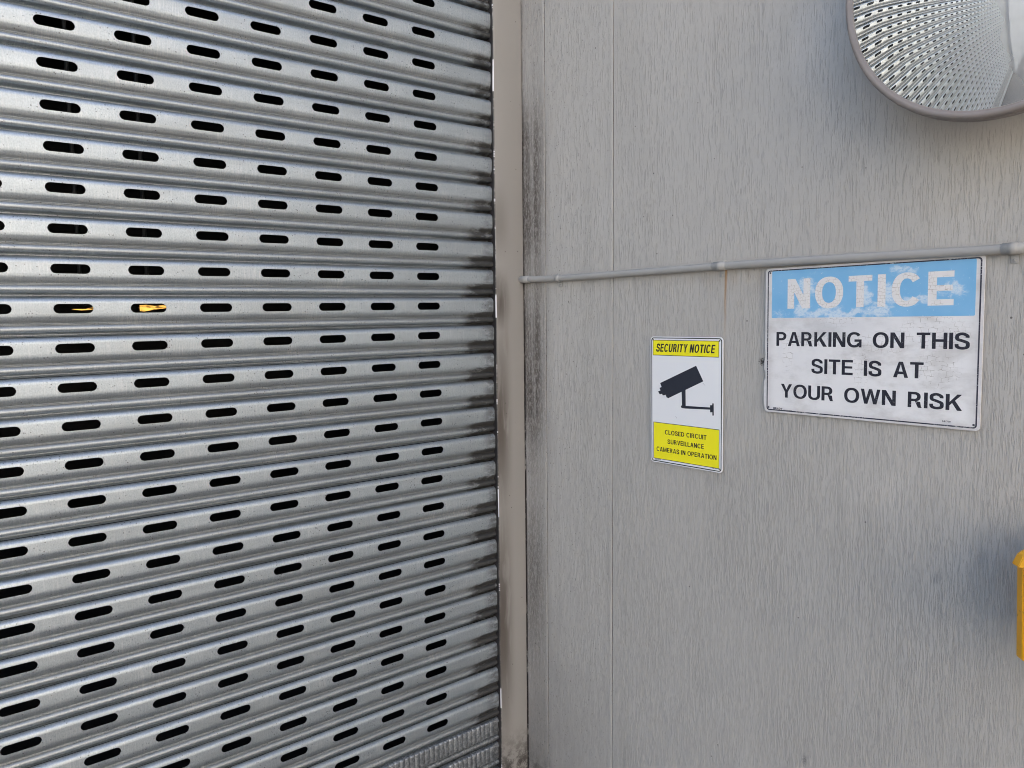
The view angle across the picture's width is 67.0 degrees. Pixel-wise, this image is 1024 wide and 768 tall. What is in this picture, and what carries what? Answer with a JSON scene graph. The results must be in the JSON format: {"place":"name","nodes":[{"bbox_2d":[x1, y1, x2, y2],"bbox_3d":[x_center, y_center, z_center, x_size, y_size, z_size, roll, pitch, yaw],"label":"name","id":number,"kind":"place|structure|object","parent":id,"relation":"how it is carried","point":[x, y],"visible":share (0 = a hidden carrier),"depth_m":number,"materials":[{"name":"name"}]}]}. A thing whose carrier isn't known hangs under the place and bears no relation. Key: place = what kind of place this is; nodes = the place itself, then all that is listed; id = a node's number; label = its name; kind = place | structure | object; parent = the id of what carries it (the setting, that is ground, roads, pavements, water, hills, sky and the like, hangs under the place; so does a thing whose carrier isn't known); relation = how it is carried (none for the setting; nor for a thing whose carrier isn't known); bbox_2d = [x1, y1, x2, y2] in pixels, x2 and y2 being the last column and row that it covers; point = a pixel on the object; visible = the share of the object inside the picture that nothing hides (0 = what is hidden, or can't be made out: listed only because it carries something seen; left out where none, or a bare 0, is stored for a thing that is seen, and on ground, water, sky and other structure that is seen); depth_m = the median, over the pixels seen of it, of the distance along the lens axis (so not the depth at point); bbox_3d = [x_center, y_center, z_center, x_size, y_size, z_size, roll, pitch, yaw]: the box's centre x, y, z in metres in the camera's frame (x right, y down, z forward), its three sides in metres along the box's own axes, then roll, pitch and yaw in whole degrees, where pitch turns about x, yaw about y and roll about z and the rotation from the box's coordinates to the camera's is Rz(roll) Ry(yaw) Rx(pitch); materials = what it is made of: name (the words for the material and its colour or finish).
{"place":"outdoors","nodes":[
{"label":"outdoors","id":0,"kind":"place"},
{"label":"ground","id":1,"kind":"structure","parent":0,"visible":0},
{"bbox_2d":[0,0,479,767],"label":"garage building","id":2,"kind":"structure","parent":1,"relation":"on","point":[84,348],"depth_m":5.86,"materials":[{"name":"black paint"}]},
{"bbox_2d":[61,19,92,309],"bbox_3d":[-1.302,-1.276,2.219,0.058,2.120,0.046,-5,7,-39],"label":"garage lamp","id":3,"kind":"object","parent":2,"relation":"hanging from","point":[71,147],"visible":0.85,"depth_m":2.29,"materials":[{"name":"yellow"}]},
{"bbox_2d":[129,0,165,310],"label":"garage lamp","id":4,"kind":"object","parent":2,"relation":"hanging from","point":[146,268],"visible":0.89,"depth_m":2.41,"materials":[{"name":"yellow"}]},
{"bbox_2d":[0,0,499,767],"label":"roller shutter","id":5,"kind":"object","parent":2,"relation":"attached to","point":[38,408],"visible":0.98,"depth_m":1.82,"materials":[{"name":"metal"}]},
{"bbox_2d":[473,0,527,767],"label":"door jamb","id":6,"kind":"object","parent":2,"relation":"attached to","point":[506,204],"depth_m":2.29,"materials":[{"name":"paint"}]},
{"bbox_2d":[521,0,1023,767],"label":"rendered wall","id":7,"kind":"structure","parent":1,"relation":"on","point":[787,590],"depth_m":1.74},
{"bbox_2d":[651,336,723,472],"bbox_3d":[0.416,0.044,1.859,0.003,0.315,0.215,-5,6,-39],"label":"security sign","id":8,"kind":"object","parent":7,"relation":"attached to","point":[686,401],"visible":1,"depth_m":1.85,"materials":[{"name":"multicoloured"}]},
{"bbox_2d":[519,242,1023,286],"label":"conduit","id":9,"kind":"object","parent":7,"relation":"attached to","point":[1014,250],"visible":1,"depth_m":1.58,"materials":[{"name":"grey metal"}]},
{"bbox_2d":[764,255,985,430],"bbox_3d":[0.684,-0.082,1.514,0.003,0.309,0.432,-5,6,-39],"label":"parking sign","id":10,"kind":"object","parent":7,"relation":"attached to","point":[897,341],"visible":1,"depth_m":1.49,"materials":[{"name":"white metal"}]},
{"bbox_2d":[846,0,1023,121],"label":"convex mirror","id":11,"kind":"object","parent":7,"relation":"attached to","point":[954,60],"visible":1,"depth_m":1.22,"materials":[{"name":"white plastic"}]},
{"bbox_2d":[1012,549,1023,660],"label":"yellow box","id":12,"kind":"object","parent":7,"relation":"attached to","point":[1018,561],"visible":1,"depth_m":1.21,"materials":[{"name":"paint"}]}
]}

